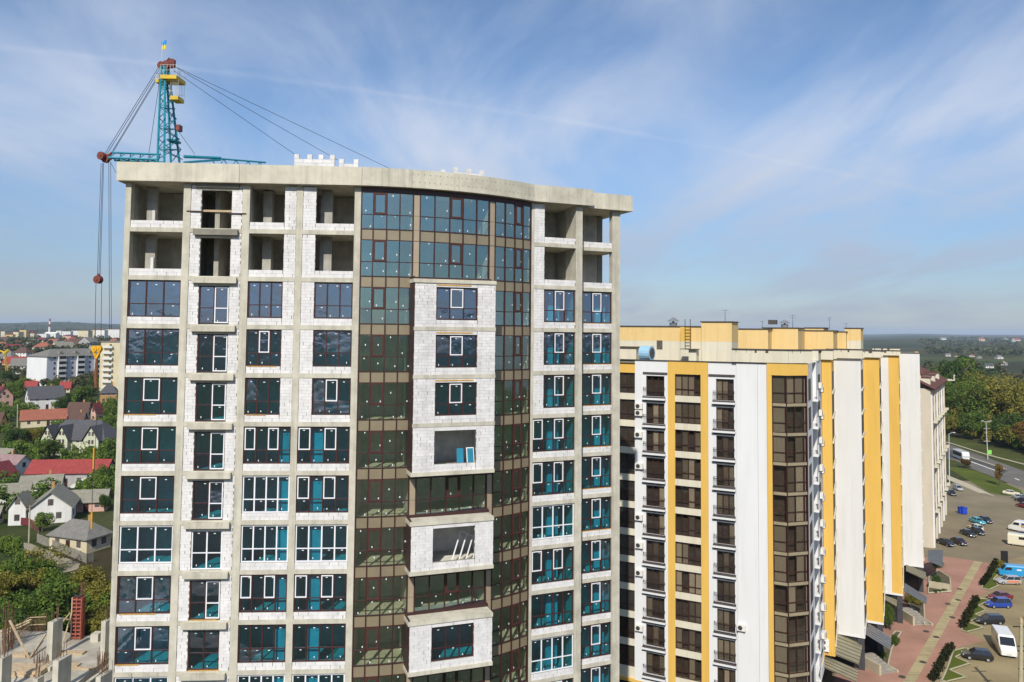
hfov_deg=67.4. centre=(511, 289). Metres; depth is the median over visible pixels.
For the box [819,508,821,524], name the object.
window
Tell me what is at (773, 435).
window
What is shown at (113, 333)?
town block
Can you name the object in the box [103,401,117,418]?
tree
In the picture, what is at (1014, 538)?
parked van
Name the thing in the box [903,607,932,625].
entrance steps
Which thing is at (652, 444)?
window
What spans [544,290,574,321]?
window
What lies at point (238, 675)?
window
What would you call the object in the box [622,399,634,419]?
window
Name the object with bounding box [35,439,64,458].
tree
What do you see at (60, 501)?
house
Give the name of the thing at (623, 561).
window
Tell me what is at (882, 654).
shrub
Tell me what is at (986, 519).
parked car
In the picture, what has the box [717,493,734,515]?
window
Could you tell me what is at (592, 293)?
window
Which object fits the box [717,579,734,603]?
window
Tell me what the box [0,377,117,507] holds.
garden trees
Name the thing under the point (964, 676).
kerb
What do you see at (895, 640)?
shrub
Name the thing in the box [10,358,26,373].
house
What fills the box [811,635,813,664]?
window
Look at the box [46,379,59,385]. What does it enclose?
tree
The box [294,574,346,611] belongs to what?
window
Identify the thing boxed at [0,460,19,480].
house
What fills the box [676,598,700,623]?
window
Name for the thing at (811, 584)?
window
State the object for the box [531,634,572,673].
window
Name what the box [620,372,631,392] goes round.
window
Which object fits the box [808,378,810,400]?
window
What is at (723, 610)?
window
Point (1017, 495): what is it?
parked car
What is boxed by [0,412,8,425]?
house
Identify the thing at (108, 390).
house
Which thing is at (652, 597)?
window
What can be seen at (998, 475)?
tree
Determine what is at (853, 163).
sky
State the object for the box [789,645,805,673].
window
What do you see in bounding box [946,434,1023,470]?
verge
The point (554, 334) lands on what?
window
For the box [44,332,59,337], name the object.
town block
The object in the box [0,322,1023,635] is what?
terrain
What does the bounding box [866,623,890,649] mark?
shop canopy
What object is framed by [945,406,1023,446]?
undergrowth
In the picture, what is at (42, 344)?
house
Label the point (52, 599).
tree
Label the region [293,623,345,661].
window
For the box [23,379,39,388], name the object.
house
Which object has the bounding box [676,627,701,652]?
window
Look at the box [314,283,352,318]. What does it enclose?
window
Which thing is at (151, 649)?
window
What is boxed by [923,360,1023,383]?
woodland
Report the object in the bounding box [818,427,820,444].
window
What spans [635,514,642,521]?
air conditioner
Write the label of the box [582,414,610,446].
window
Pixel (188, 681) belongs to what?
window
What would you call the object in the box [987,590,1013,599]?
parked car
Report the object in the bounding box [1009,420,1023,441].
tree
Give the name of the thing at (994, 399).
tree
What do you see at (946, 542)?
parked car
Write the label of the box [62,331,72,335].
town block
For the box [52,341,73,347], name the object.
house
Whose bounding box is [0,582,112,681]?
unfinished block
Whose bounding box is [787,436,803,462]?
window
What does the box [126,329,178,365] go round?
window
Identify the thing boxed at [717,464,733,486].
window
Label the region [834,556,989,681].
red pavement
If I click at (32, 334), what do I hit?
town block
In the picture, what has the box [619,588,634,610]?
window
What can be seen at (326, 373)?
apartment tower
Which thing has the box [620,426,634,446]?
window
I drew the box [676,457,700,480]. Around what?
window
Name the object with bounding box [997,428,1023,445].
undergrowth
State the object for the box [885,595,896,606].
shop canopy
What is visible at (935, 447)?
terraced flats
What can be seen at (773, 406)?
window
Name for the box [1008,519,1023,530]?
parked van
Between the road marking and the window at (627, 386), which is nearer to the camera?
the window at (627, 386)
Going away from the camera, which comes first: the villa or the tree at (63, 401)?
the villa
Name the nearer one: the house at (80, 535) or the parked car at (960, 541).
the house at (80, 535)
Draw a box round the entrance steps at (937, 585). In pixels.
[929,579,949,590]
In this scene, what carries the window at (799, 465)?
in the apartment block at (723, 488)
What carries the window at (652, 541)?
in the apartment block at (723, 488)
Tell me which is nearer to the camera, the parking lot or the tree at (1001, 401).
the parking lot
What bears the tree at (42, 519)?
on the terrain at (902, 342)
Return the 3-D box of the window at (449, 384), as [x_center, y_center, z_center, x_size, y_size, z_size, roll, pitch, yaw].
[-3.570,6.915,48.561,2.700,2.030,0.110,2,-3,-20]
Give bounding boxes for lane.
[24,543,79,572]
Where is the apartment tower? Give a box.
[108,161,632,681]
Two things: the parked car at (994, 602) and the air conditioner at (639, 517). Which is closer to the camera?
the air conditioner at (639, 517)
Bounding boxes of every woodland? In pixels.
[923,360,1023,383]
[931,361,1000,417]
[945,372,1023,421]
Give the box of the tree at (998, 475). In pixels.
[993,463,1004,485]
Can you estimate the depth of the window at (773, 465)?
77.03 m
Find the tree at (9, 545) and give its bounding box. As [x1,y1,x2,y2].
[0,534,23,559]
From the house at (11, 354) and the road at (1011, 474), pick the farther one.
the house at (11, 354)
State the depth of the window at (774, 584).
76.32 m
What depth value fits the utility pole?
83.92 m
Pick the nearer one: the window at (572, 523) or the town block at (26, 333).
the window at (572, 523)
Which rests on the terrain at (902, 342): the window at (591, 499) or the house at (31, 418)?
the house at (31, 418)
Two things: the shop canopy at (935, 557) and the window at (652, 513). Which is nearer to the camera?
the window at (652, 513)
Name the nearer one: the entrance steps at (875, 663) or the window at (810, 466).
the window at (810, 466)
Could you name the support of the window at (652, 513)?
in the apartment block at (723, 488)
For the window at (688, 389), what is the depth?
81.72 m
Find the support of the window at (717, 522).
in the apartment block at (723, 488)
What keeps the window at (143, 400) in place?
in the apartment tower
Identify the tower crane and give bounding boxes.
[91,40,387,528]
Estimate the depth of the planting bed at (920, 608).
116.32 m
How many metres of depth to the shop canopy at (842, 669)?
88.12 m
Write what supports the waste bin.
on the courtyard
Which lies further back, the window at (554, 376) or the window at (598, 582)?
the window at (598, 582)
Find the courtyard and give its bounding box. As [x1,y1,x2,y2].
[833,481,1023,681]
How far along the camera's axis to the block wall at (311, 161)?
49.98 m
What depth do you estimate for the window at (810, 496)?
78.77 m
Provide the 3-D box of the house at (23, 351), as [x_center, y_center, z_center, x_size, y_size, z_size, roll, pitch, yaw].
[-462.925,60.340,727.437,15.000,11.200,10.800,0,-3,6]
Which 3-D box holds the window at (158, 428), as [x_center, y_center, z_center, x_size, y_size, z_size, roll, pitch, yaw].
[-22.245,9.556,47.179,3.160,2.245,0.110,1,-3,-3]
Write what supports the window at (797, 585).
in the apartment block at (723, 488)
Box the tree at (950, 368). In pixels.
[938,358,971,408]
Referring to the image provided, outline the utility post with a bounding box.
[25,505,34,542]
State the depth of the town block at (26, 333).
1931.60 m
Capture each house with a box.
[0,351,17,361]
[0,384,14,406]
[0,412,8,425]
[0,448,20,454]
[0,450,31,481]
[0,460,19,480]
[0,482,32,502]
[0,505,6,523]
[1,355,26,365]
[3,344,22,349]
[5,490,35,525]
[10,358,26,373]
[13,347,33,356]
[19,406,66,427]
[19,470,65,494]
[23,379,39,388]
[24,383,65,408]
[26,481,79,522]
[32,341,51,348]
[46,514,112,553]
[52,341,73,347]
[60,379,72,392]
[66,410,87,419]
[67,338,81,344]
[67,400,91,417]
[71,489,112,511]
[78,336,97,345]
[89,400,102,419]
[99,382,117,402]
[984,363,993,367]
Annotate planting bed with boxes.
[880,630,901,664]
[907,600,925,624]
[928,570,951,593]
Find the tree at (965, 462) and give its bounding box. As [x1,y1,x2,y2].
[959,458,971,467]
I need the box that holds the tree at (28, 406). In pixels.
[12,401,39,416]
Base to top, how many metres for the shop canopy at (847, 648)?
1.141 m
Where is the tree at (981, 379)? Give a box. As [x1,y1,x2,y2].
[968,371,1000,393]
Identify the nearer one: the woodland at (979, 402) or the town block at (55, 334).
the woodland at (979, 402)
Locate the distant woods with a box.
[0,321,1023,376]
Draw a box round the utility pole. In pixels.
[1013,617,1023,681]
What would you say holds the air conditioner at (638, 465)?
attached to the apartment block at (723, 488)
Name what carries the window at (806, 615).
in the apartment block at (723, 488)
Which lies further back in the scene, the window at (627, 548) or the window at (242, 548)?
the window at (627, 548)
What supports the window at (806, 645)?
in the apartment block at (723, 488)
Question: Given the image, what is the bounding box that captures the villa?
[39,417,116,456]
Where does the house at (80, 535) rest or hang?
on the terrain at (902, 342)
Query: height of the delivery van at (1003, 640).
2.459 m
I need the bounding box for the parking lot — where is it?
[929,556,1023,681]
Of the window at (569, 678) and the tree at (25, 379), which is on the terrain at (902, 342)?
the tree at (25, 379)
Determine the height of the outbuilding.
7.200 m
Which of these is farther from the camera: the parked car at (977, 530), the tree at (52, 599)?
the parked car at (977, 530)
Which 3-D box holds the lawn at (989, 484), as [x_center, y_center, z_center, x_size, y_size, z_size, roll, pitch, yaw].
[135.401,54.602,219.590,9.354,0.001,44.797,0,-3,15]
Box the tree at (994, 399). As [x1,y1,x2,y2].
[981,379,1015,416]
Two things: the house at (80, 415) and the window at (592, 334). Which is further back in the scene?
the house at (80, 415)
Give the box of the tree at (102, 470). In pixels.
[94,463,109,475]
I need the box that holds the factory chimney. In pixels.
[48,319,50,331]
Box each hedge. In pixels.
[928,642,955,681]
[958,594,980,627]
[979,558,998,585]
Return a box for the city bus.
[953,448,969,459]
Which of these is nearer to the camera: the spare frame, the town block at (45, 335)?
the spare frame
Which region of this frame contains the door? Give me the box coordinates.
[83,503,88,511]
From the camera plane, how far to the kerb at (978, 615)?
111.65 m
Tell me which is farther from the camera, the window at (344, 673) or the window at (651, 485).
the window at (651, 485)
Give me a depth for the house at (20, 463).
205.76 m
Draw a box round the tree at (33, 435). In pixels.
[25,428,43,443]
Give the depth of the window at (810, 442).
79.50 m
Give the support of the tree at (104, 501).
on the terrain at (902, 342)
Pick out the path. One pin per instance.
(914, 672)
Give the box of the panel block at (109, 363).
[99,341,119,394]
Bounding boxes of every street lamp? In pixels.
[949,432,954,482]
[983,421,991,458]
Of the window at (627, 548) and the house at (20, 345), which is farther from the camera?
the house at (20, 345)
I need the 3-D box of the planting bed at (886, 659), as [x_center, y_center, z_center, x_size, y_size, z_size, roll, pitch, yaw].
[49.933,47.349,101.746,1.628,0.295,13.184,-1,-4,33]
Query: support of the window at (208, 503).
in the apartment tower
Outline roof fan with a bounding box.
[638,346,654,359]
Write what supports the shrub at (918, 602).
on the planting bed at (920, 608)
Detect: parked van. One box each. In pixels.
[997,563,1023,577]
[1007,531,1023,545]
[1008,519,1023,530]
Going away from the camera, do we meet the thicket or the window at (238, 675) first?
the window at (238, 675)
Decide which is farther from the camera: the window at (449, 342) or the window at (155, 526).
the window at (449, 342)
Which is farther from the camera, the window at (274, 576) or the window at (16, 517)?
the window at (16, 517)
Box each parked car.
[936,538,955,546]
[947,489,956,495]
[950,537,967,545]
[953,484,962,490]
[959,529,976,536]
[961,647,993,661]
[967,523,983,530]
[969,517,985,524]
[970,526,985,534]
[974,613,1004,624]
[978,516,992,522]
[984,596,1012,608]
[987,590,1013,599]
[994,575,1021,584]
[1002,489,1019,494]
[1011,494,1023,497]
[1014,497,1023,501]
[1015,502,1023,506]
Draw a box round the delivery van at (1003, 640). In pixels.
[991,624,1016,656]
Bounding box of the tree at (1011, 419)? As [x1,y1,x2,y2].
[988,411,1023,445]
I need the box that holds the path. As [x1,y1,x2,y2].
[903,561,981,681]
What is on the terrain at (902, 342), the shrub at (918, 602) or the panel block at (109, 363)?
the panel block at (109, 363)
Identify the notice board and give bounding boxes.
[1001,551,1007,562]
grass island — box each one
[943,648,969,681]
[961,599,988,632]
[981,566,999,589]
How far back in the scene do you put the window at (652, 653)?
81.76 m
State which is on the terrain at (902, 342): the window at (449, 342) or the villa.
the villa
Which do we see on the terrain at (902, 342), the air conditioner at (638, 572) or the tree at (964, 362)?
the tree at (964, 362)
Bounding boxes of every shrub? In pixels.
[879,651,888,657]
[884,604,895,629]
[891,634,900,645]
[904,593,915,602]
[913,599,922,603]
[932,574,941,582]
[997,560,1005,566]
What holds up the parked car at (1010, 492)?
on the lawn at (989, 484)
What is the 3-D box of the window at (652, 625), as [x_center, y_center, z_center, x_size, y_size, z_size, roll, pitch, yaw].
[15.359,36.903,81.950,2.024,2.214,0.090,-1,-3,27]
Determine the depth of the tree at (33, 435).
250.37 m
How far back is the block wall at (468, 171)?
52.74 m
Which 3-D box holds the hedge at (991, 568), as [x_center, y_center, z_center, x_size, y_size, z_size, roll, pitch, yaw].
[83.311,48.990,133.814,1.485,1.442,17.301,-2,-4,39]
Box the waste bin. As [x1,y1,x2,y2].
[961,507,967,513]
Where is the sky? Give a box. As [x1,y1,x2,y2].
[0,0,1023,334]
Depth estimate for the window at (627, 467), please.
84.54 m
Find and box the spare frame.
[451,530,473,559]
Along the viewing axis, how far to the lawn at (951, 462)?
250.01 m
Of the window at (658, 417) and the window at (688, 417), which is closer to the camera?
the window at (688, 417)
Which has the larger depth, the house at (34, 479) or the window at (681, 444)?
the house at (34, 479)
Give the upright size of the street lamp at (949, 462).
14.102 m
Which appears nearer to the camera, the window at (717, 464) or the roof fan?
the window at (717, 464)
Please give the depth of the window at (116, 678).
46.39 m
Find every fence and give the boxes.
[21,518,38,531]
[37,533,93,563]
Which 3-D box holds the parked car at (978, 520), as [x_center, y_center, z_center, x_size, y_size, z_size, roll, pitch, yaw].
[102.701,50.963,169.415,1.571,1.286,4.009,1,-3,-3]
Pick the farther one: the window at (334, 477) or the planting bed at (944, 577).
the planting bed at (944, 577)
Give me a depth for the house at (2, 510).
161.77 m
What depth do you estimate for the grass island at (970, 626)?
112.89 m
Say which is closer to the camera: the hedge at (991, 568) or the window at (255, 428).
the window at (255, 428)
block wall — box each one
[294,154,334,165]
[339,159,358,166]
[453,167,483,175]
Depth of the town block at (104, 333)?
2012.08 m
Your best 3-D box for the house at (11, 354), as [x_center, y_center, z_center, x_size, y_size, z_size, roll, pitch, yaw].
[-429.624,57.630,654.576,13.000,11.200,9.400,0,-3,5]
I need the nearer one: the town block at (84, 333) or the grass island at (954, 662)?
the grass island at (954, 662)
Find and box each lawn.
[946,459,958,464]
[948,467,1023,495]
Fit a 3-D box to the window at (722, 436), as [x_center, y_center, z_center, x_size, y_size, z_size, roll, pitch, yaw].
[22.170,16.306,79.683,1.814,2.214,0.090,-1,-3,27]
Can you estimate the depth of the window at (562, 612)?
53.18 m
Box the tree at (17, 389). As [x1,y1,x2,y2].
[5,379,27,403]
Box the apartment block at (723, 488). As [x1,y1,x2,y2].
[619,315,924,681]
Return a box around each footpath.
[947,475,992,495]
[971,467,1019,486]
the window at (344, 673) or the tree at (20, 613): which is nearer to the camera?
the window at (344, 673)
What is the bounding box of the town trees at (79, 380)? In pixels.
[0,335,119,395]
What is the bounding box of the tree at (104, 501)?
[99,494,110,511]
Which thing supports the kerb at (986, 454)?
on the verge
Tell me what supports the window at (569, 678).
in the apartment tower
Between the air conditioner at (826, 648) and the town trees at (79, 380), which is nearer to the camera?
the air conditioner at (826, 648)
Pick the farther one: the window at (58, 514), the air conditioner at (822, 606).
the window at (58, 514)
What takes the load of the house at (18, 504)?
on the terrain at (902, 342)
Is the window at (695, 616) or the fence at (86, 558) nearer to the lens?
the window at (695, 616)
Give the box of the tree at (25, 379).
[18,378,33,382]
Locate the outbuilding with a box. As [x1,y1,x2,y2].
[23,459,115,487]
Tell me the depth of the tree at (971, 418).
303.31 m
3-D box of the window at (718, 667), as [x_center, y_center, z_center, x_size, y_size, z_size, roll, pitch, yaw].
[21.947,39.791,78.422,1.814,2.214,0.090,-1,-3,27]
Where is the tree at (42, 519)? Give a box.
[33,512,55,532]
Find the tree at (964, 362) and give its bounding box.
[941,354,981,378]
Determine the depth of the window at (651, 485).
82.62 m
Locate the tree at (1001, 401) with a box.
[998,379,1023,423]
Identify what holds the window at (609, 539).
in the apartment tower
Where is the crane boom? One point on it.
(5, 352)
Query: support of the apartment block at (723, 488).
on the terrain at (902, 342)
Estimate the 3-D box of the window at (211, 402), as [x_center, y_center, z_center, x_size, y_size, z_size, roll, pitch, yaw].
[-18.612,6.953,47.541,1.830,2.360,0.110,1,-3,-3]
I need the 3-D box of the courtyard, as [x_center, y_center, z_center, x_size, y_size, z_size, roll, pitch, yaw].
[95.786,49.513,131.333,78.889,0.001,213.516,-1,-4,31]
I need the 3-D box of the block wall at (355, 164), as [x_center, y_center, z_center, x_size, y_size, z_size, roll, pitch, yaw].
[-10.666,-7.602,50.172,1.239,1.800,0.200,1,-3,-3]
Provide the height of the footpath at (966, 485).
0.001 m
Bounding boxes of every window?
[13,514,19,521]
[48,499,52,505]
[56,512,61,518]
[76,540,80,548]
[91,539,96,547]
[101,536,105,544]
[115,626,169,664]
[115,677,167,681]
[117,575,170,613]
[119,525,172,562]
[121,476,173,512]
[123,426,175,463]
[124,377,177,413]
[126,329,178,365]
[128,280,180,316]
[188,630,218,669]
[188,681,217,681]
[189,580,220,619]
[191,530,221,569]
[192,481,223,519]
[194,432,224,469]
[195,383,226,420]
[197,334,227,371]
[198,286,229,323]
[237,675,284,681]
[238,624,285,662]
[239,574,286,611]
[241,525,288,561]
[242,476,289,512]
[243,427,290,463]
[245,378,280,414]
[246,330,281,365]
[248,282,282,317]
[292,673,344,681]
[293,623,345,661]
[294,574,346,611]
[295,524,347,561]
[296,475,348,512]
[297,427,349,462]
[312,378,350,414]
[313,330,351,366]
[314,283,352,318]
[431,623,472,660]
[435,335,476,367]
[435,382,475,415]
[436,287,476,319]
[456,447,473,462]
[531,546,573,583]
[531,590,572,628]
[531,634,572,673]
[532,460,573,495]
[532,503,573,539]
[533,417,573,451]
[543,375,573,407]
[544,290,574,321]
[544,332,574,364]
[552,678,572,681]
[581,455,610,488]
[581,497,610,530]
[581,538,610,573]
[581,580,610,615]
[581,622,610,658]
[581,664,609,681]
[582,292,610,322]
[582,333,610,363]
[582,374,610,405]
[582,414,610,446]
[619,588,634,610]
[619,616,634,638]
[619,643,634,666]
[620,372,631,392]
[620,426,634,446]
[620,453,633,473]
[620,479,632,500]
[620,507,634,528]
[620,534,634,555]
[621,561,634,583]
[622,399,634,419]
[647,376,663,395]
[647,403,662,423]
[647,430,663,451]
[647,457,661,478]
[647,513,664,534]
[647,541,664,562]
[647,653,663,675]
[648,569,664,590]
[648,597,663,618]
[648,625,663,647]
[649,485,663,506]
[675,374,700,395]
[675,402,700,424]
[675,429,700,452]
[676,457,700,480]
[676,485,700,508]
[676,513,700,537]
[676,542,700,566]
[676,570,700,594]
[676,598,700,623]
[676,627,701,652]
[676,655,701,681]
[716,379,733,399]
[717,407,732,428]
[717,436,733,457]
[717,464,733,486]
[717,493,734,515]
[717,522,734,544]
[717,550,734,573]
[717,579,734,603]
[718,610,734,632]
[718,639,734,661]
[718,667,735,681]
[773,406,784,432]
[773,435,785,462]
[773,465,785,492]
[774,554,786,582]
[774,584,786,612]
[775,645,787,673]
[787,376,803,403]
[787,406,803,432]
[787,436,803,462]
[788,465,804,492]
[788,495,804,522]
[788,525,804,552]
[789,555,804,582]
[789,585,805,612]
[789,615,805,643]
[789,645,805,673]
[804,465,806,491]
[806,615,808,641]
[806,645,808,671]
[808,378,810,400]
[808,407,810,428]
[809,435,811,458]
[809,463,811,487]
[809,492,811,515]
[810,521,812,545]
[810,549,812,575]
[810,578,812,603]
[811,608,813,634]
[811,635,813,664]
[811,665,813,681]
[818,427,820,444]
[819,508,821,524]
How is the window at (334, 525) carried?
in the apartment tower
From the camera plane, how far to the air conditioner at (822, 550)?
82.02 m
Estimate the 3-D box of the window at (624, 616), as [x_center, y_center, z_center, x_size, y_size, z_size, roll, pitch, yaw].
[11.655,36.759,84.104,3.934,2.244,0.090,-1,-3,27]
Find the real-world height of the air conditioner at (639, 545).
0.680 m
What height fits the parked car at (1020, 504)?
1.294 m
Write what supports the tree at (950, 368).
on the terrain at (902, 342)
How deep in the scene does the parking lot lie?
102.44 m
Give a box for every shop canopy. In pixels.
[824,657,857,681]
[836,634,861,663]
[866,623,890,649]
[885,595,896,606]
[904,583,926,603]
[906,565,926,580]
[928,550,942,566]
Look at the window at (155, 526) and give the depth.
46.84 m
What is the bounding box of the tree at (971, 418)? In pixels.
[957,410,990,439]
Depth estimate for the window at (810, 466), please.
79.12 m
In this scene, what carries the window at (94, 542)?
in the house at (80, 535)
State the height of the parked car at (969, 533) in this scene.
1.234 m
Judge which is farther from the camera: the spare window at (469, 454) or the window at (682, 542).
the window at (682, 542)
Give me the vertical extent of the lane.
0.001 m
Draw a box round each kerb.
[939,647,970,681]
[946,442,1023,464]
[960,598,989,631]
[980,565,998,589]
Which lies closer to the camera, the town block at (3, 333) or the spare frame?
the spare frame
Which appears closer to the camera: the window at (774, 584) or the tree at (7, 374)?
the window at (774, 584)
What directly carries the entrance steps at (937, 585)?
on the red pavement
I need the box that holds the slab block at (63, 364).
[26,348,99,385]
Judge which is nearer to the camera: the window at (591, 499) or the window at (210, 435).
the window at (210, 435)
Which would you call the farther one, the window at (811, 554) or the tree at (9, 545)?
the tree at (9, 545)
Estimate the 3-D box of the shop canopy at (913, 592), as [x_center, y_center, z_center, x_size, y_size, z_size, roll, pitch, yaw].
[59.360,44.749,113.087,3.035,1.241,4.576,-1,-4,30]
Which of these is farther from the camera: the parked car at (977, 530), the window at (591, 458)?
the parked car at (977, 530)
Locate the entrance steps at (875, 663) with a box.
[865,652,898,675]
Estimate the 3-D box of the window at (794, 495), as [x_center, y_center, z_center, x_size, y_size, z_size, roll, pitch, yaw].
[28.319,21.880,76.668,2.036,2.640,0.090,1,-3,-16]
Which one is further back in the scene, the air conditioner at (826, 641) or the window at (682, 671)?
the air conditioner at (826, 641)
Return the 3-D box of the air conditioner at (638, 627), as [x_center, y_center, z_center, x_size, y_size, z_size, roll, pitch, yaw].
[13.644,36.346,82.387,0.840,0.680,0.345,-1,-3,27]
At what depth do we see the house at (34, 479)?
189.36 m
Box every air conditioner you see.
[634,431,642,437]
[635,403,642,409]
[635,410,642,416]
[635,463,642,469]
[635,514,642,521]
[635,542,642,549]
[635,569,642,576]
[635,624,642,632]
[737,623,745,632]
[820,519,823,526]
[820,547,824,554]
[821,574,824,582]
[821,602,824,611]
[821,630,825,639]
[824,639,828,645]
[824,645,828,651]
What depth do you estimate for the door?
172.20 m
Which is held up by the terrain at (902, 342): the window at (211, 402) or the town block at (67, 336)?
the town block at (67, 336)
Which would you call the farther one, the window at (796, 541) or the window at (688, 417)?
the window at (688, 417)
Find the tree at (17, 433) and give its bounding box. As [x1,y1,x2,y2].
[1,428,28,444]
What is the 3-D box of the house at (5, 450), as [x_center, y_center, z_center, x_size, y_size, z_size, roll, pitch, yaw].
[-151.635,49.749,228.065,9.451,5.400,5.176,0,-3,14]
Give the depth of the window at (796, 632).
76.04 m
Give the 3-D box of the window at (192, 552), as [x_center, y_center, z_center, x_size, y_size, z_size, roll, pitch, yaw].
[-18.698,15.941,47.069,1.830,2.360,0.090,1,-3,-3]
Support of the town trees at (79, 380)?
on the terrain at (902, 342)
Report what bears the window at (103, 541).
in the house at (80, 535)
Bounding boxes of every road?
[946,443,1023,486]
[946,450,1007,472]
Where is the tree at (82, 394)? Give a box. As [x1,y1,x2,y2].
[71,385,93,401]
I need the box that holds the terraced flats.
[920,366,955,547]
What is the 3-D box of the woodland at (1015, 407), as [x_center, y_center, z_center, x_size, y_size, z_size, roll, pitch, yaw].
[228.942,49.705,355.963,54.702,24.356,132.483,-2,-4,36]
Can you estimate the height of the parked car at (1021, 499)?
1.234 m
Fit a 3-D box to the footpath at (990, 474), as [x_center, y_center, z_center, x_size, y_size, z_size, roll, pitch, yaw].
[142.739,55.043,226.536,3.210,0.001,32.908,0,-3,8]
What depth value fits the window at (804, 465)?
77.09 m
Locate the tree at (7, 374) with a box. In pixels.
[0,369,12,379]
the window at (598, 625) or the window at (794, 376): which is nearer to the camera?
the window at (598, 625)
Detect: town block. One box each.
[1,331,9,336]
[13,332,23,336]
[19,330,29,336]
[29,331,36,337]
[37,334,48,337]
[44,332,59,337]
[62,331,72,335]
[62,334,74,338]
[78,330,92,337]
[96,330,107,337]
[106,329,120,337]
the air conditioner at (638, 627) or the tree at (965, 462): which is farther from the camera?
the tree at (965, 462)
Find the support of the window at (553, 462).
in the apartment tower
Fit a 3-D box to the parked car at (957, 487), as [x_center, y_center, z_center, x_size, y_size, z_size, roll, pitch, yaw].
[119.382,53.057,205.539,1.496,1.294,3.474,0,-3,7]
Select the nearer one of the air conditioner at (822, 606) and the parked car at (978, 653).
the air conditioner at (822, 606)
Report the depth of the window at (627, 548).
84.11 m
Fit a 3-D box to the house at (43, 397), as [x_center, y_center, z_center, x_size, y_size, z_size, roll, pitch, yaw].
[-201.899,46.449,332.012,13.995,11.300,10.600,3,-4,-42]
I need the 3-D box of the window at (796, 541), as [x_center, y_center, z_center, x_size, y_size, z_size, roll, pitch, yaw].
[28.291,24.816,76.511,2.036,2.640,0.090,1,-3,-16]
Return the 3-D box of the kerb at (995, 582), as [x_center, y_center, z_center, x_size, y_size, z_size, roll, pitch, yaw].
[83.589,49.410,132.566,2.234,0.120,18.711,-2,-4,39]
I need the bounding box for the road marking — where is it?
[970,457,1006,469]
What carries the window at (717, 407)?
in the apartment block at (723, 488)
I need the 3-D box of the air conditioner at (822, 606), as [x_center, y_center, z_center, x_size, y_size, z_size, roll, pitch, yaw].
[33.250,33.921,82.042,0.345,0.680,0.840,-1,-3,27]
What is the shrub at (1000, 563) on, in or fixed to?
on the grass island at (990, 583)
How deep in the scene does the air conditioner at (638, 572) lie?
82.57 m
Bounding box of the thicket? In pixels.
[0,544,110,635]
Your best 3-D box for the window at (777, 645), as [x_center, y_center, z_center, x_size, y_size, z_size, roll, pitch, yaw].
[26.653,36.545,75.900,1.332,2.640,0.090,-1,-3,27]
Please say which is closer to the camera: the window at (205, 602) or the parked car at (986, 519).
the window at (205, 602)
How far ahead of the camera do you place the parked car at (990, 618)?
110.18 m
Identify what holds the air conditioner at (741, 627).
attached to the apartment block at (723, 488)
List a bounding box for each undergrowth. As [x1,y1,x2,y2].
[0,548,110,633]
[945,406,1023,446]
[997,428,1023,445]
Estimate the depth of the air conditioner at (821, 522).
82.18 m
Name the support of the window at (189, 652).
in the apartment tower
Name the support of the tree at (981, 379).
on the terrain at (902, 342)
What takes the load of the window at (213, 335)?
in the apartment tower
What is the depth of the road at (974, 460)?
252.37 m
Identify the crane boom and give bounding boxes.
[0,349,8,369]
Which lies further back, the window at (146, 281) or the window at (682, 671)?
the window at (682, 671)
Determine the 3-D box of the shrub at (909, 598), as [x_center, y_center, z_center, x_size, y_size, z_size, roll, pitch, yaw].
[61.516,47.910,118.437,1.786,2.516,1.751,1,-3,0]
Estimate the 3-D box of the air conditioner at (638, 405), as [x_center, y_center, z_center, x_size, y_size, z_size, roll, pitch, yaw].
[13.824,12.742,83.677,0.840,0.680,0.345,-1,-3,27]
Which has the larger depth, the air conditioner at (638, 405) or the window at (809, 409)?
the air conditioner at (638, 405)
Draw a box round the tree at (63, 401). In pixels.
[53,395,69,408]
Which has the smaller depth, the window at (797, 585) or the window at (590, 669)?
the window at (590, 669)
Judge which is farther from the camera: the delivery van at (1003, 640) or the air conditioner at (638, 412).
the delivery van at (1003, 640)
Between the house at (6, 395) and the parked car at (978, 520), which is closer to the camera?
the parked car at (978, 520)
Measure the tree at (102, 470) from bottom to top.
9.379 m
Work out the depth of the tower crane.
64.08 m
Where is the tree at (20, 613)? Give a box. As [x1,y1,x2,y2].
[4,609,54,630]
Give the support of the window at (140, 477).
in the apartment tower
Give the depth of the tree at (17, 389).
340.79 m
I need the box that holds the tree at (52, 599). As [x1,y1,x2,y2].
[20,575,79,629]
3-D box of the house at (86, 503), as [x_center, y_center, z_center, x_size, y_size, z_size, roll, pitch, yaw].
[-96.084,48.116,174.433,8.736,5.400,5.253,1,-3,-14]
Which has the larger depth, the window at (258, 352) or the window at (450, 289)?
the window at (450, 289)
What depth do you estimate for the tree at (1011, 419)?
289.75 m
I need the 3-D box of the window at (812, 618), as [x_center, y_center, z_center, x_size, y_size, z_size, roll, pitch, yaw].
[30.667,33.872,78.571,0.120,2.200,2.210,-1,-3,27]
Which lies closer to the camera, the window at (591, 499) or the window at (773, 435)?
the window at (591, 499)
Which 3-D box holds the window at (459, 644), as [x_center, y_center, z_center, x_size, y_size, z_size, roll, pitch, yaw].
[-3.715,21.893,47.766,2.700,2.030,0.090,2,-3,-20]
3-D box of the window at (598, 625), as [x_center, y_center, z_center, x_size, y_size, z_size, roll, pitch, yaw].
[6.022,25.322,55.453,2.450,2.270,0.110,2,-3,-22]
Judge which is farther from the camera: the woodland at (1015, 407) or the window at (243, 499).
the woodland at (1015, 407)
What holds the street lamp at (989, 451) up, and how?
on the road at (1011, 474)
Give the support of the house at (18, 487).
on the terrain at (902, 342)

